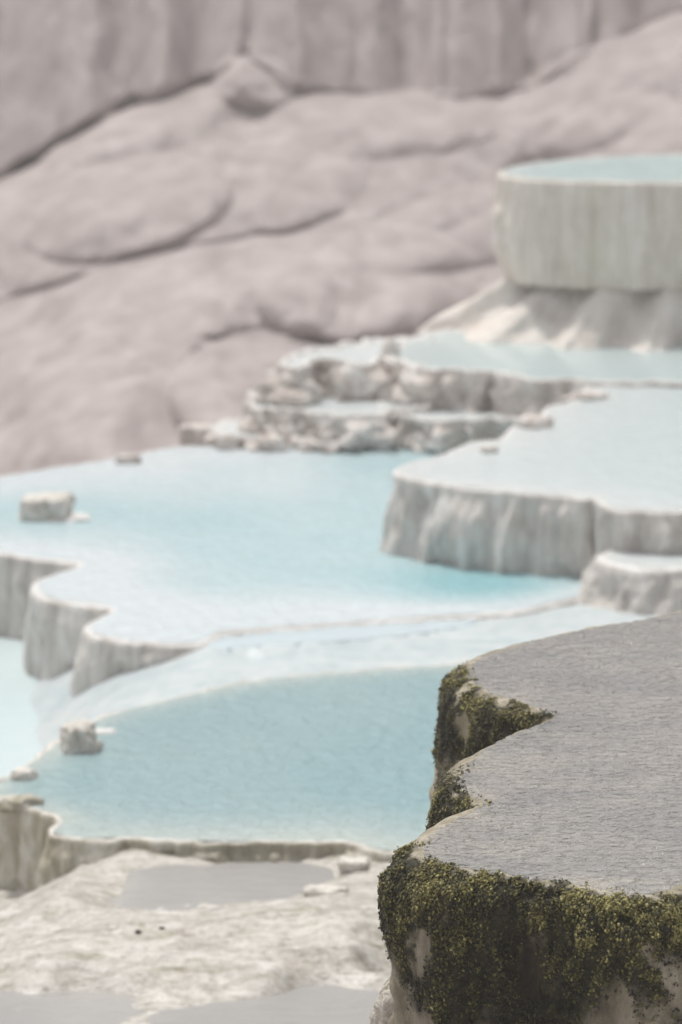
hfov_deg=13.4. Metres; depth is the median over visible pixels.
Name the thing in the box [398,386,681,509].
water
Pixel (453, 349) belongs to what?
water
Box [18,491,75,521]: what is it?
rock
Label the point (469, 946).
travertine terrace
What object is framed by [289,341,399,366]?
water
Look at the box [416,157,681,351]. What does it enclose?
travertine terrace
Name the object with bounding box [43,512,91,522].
rock
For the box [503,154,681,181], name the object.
water
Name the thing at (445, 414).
water
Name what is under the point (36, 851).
travertine terrace
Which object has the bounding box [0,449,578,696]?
travertine terrace
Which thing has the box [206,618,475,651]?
water
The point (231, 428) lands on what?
water
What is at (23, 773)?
rock
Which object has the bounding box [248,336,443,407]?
travertine ledge
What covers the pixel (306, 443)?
rock
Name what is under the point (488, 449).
rock
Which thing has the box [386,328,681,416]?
travertine terrace
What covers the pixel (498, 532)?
travertine terrace
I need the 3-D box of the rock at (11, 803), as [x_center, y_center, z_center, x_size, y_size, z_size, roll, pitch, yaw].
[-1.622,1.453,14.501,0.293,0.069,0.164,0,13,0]
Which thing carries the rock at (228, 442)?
on the water at (185, 544)
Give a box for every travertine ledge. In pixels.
[193,418,396,453]
[238,391,434,451]
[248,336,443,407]
[376,401,518,454]
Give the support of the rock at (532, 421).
on the travertine terrace at (498, 532)
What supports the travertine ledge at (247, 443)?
on the travertine terrace at (59, 636)
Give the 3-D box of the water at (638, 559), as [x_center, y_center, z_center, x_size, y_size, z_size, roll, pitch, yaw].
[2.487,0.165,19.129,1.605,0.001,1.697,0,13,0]
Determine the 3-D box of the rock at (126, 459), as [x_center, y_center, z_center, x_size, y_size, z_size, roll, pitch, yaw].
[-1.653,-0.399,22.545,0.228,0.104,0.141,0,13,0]
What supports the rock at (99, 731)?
on the travertine terrace at (36, 851)
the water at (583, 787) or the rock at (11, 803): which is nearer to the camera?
the water at (583, 787)
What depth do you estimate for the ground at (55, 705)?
17.50 m
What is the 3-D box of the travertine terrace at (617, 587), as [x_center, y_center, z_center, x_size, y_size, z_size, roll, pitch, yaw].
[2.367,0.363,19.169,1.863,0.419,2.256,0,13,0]
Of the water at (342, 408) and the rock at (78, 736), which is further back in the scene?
the water at (342, 408)
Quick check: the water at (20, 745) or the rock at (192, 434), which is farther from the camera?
the rock at (192, 434)
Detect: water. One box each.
[0,446,681,642]
[0,636,41,777]
[0,664,461,850]
[0,975,390,1023]
[106,861,334,914]
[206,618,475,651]
[217,423,316,440]
[255,397,412,414]
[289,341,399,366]
[396,331,681,382]
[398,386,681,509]
[405,409,519,420]
[419,611,681,894]
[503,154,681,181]
[605,550,681,567]
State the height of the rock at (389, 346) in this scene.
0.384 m
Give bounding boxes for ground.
[0,838,392,1023]
[30,597,656,838]
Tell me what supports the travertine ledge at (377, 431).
on the travertine terrace at (59, 636)
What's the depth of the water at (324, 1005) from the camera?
12.46 m
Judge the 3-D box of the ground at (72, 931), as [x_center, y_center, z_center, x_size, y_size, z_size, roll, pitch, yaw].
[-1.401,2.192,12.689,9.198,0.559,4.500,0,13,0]
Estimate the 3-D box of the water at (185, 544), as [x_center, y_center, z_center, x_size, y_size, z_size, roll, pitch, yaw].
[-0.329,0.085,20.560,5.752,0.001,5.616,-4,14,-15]
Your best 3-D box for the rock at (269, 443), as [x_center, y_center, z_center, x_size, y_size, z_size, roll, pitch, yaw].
[-0.550,-0.550,23.000,0.241,0.134,0.189,0,13,0]
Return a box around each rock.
[0,794,44,812]
[9,766,38,780]
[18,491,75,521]
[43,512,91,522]
[59,718,103,754]
[95,728,115,734]
[115,454,141,464]
[177,422,211,445]
[215,433,241,449]
[257,433,286,451]
[297,439,318,452]
[301,884,348,896]
[337,856,370,871]
[369,976,393,1023]
[381,336,399,356]
[479,445,498,452]
[516,413,553,428]
[561,390,609,400]
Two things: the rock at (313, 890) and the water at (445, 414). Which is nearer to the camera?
the rock at (313, 890)
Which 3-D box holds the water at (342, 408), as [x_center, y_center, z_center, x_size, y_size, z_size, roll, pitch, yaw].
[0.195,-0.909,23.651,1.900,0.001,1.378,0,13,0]
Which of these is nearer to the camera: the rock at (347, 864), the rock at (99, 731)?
the rock at (347, 864)
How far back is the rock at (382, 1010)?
8.86 m
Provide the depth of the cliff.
46.08 m
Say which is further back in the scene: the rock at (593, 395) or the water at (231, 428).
the water at (231, 428)
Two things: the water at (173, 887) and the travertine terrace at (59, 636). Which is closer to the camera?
the water at (173, 887)
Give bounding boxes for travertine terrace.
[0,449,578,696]
[0,661,466,890]
[377,611,681,1023]
[379,386,681,585]
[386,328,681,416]
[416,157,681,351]
[574,550,681,615]
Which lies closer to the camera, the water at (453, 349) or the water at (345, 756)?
the water at (345, 756)
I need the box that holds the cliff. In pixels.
[0,0,681,475]
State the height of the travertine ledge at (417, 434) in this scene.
0.421 m
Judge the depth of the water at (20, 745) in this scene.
18.10 m

